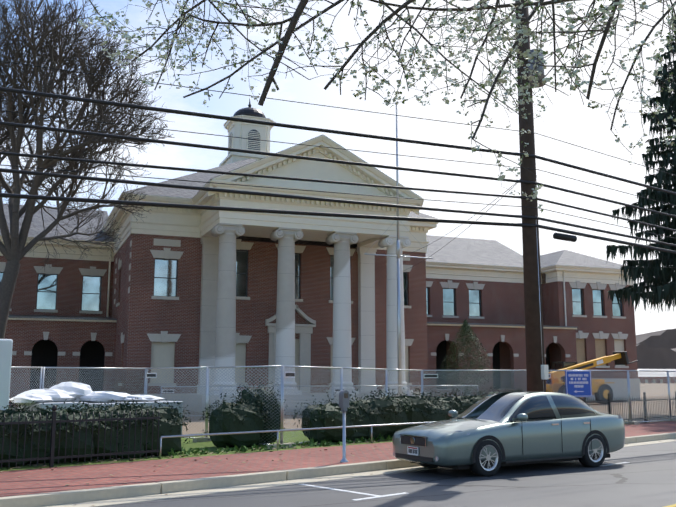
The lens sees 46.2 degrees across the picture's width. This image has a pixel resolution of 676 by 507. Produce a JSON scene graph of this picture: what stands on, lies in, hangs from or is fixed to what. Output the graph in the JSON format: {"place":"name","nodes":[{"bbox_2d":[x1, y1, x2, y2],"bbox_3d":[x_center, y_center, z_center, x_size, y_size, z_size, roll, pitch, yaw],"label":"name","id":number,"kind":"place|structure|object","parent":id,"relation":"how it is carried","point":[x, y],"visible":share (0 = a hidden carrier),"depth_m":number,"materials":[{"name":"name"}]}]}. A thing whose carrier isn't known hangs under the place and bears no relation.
{"place":"outdoors","nodes":[
{"label":"outdoors","id":0,"kind":"place"},
{"bbox_2d":[18,400,182,437],"bbox_3d":[-5.760,4.131,19.374,3.600,1.020,1.500,8,-12,-41],"label":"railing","id":1,"kind":"object","parent":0,"point":[150,403],"visible":0.17,"depth_m":18.94,"materials":[{"name":"metal"}]},
{"bbox_2d":[9,381,164,405],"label":"tarp covers","id":2,"kind":"object","parent":1,"relation":"on","point":[67,391],"visible":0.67,"depth_m":19.39,"materials":[{"name":"white plastic"}]},
{"bbox_2d":[0,383,675,506],"bbox_3d":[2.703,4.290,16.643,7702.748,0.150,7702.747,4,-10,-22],"label":"ground","id":3,"kind":"structure","parent":0,"point":[645,476],"depth_m":12.88,"materials":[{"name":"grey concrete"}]},
{"bbox_2d":[0,339,12,409],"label":"sign","id":4,"kind":"object","parent":3,"relation":"on","point":[6,346],"visible":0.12,"depth_m":17.73,"materials":[{"name":"metal"}]},
{"bbox_2d":[0,0,173,338],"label":"bare tree","id":5,"kind":"object","parent":3,"relation":"on","point":[14,249],"visible":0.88,"depth_m":36.58,"materials":[{"name":"brown plant"}]},
{"bbox_2d":[0,397,190,466],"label":"yew hedge","id":6,"kind":"object","parent":3,"relation":"on","point":[170,420],"visible":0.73,"depth_m":15.21,"materials":[{"name":"green plant"}]},
{"bbox_2d":[159,421,435,458],"bbox_3d":[1.914,4.603,20.506,14.639,0.442,0.044,8,-12,-41],"label":"pipe rail","id":7,"kind":"object","parent":3,"relation":"on","point":[227,433],"visible":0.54,"depth_m":17.61,"materials":[{"name":"metal"}]},
{"bbox_2d":[0,135,640,412],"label":"courthouse","id":8,"kind":"structure","parent":3,"relation":"on","point":[137,305],"depth_m":45.78,"materials":[{"name":"brick"}]},
{"bbox_2d":[219,98,275,165],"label":"cupola","id":9,"kind":"object","parent":8,"relation":"on","point":[251,131],"visible":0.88,"depth_m":56.86,"materials":[{"name":"paint"}]},
{"bbox_2d":[197,223,412,394],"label":"portico columns","id":10,"kind":"structure","parent":8,"relation":"on","point":[217,341],"depth_m":41.42,"materials":[{"name":"paint"}]},
{"bbox_2d":[0,421,675,496],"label":"brick pavement","id":11,"kind":"structure","parent":3,"relation":"on","point":[49,480],"depth_m":14.08,"materials":[{"name":"red brick"}]},
{"bbox_2d":[0,432,660,505],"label":"leaf litter and weeds","id":12,"kind":"object","parent":11,"relation":"on","point":[235,448],"visible":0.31,"depth_m":17.13,"materials":[{"name":"green plant"}]},
{"bbox_2d":[339,390,348,461],"bbox_3d":[0.117,3.293,15.124,0.170,1.345,0.168,8,-12,-41],"label":"parking meter","id":13,"kind":"object","parent":11,"relation":"on","point":[343,400],"visible":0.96,"depth_m":15.12,"materials":[{"name":"grey metal"}]},
{"bbox_2d":[515,0,576,391],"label":"utility pole","id":14,"kind":"object","parent":11,"relation":"on","point":[537,371],"visible":0.71,"depth_m":19.77,"materials":[{"name":"brown wood"}]},
{"bbox_2d":[0,0,675,270],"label":"overhead cables","id":15,"kind":"object","parent":14,"relation":"attached to","point":[88,200],"visible":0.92,"depth_m":17.36,"materials":[{"name":"black rubber"}]},
{"bbox_2d":[0,432,675,506],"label":"kerbs","id":16,"kind":"structure","parent":3,"relation":"on","point":[112,495],"depth_m":12.44,"materials":[{"name":"concrete"}]},
{"bbox_2d":[0,391,675,467],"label":"iron fence","id":17,"kind":"object","parent":3,"relation":"on","point":[53,422],"visible":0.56,"depth_m":14.82,"materials":[{"name":"black metal"}]},
{"bbox_2d":[9,368,675,443],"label":"chain link","id":18,"kind":"object","parent":3,"relation":"on","point":[193,394],"visible":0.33,"depth_m":21.96,"materials":[{"name":"grey metal"}]},
{"bbox_2d":[11,365,675,448],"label":"fence frame","id":19,"kind":"object","parent":3,"relation":"on","point":[207,386],"visible":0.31,"depth_m":21.64,"materials":[{"name":"grey metal"}]},
{"bbox_2d":[200,376,547,447],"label":"shrubs","id":20,"kind":"object","parent":3,"relation":"on","point":[245,412],"visible":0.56,"depth_m":19.56,"materials":[{"name":"green plant"}]},
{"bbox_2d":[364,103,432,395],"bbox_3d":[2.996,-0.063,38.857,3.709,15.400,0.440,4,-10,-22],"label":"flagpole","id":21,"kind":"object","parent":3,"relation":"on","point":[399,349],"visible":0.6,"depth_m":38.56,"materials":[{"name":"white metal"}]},
{"bbox_2d":[299,460,629,500],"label":"white road markings","id":22,"kind":"object","parent":3,"relation":"on","point":[378,496],"visible":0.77,"depth_m":12.05,"materials":[{"name":"paint"}]},
{"bbox_2d":[440,319,493,393],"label":"evergreen tree","id":23,"kind":"object","parent":3,"relation":"on","point":[465,328],"visible":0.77,"depth_m":51.29,"materials":[{"name":"green plant"}]},
{"bbox_2d":[393,391,624,476],"bbox_3d":[3.435,3.468,15.642,4.932,1.462,2.169,6,-11,-32],"label":"parked car","id":24,"kind":"object","parent":3,"relation":"on","point":[488,435],"visible":1,"depth_m":14.86,"materials":[{"name":"paint"}]},
{"bbox_2d":[565,370,591,403],"bbox_3d":[7.976,4.797,26.231,0.950,1.850,0.071,2,-9,-14],"label":"blue direction sign","id":25,"kind":"object","parent":3,"relation":"on","point":[578,383],"visible":0.92,"depth_m":26.28,"materials":[{"name":"blue metal"}]},
{"bbox_2d":[546,351,638,403],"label":"telehandler","id":26,"kind":"object","parent":3,"relation":"on","point":[619,357],"visible":0.38,"depth_m":49.51,"materials":[{"name":"metal"}]},
{"bbox_2d":[606,19,675,313],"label":"spruce tree","id":27,"kind":"object","parent":3,"relation":"on","point":[658,277],"visible":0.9,"depth_m":37.92,"materials":[{"name":"green plant"}]},
{"bbox_2d":[636,328,675,368],"bbox_3d":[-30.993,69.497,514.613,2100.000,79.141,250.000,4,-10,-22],"label":"building","id":28,"kind":"structure","parent":3,"relation":"on","point":[656,350],"depth_m":472.20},
{"bbox_2d":[638,369,675,382],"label":"distant buildings","id":29,"kind":"structure","parent":3,"relation":"on","point":[661,377],"depth_m":291.15,"materials":[{"name":"white concrete"}]},
{"bbox_2d":[0,0,675,334],"label":"sky","id":30,"kind":"structure","parent":0,"point":[566,119],"materials":[{"name":"white"}]},
{"bbox_2d":[77,0,675,212],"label":"pear tree","id":31,"kind":"object","parent":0,"point":[525,54],"depth_m":6.27,"materials":[{"name":"plant"}]}
]}

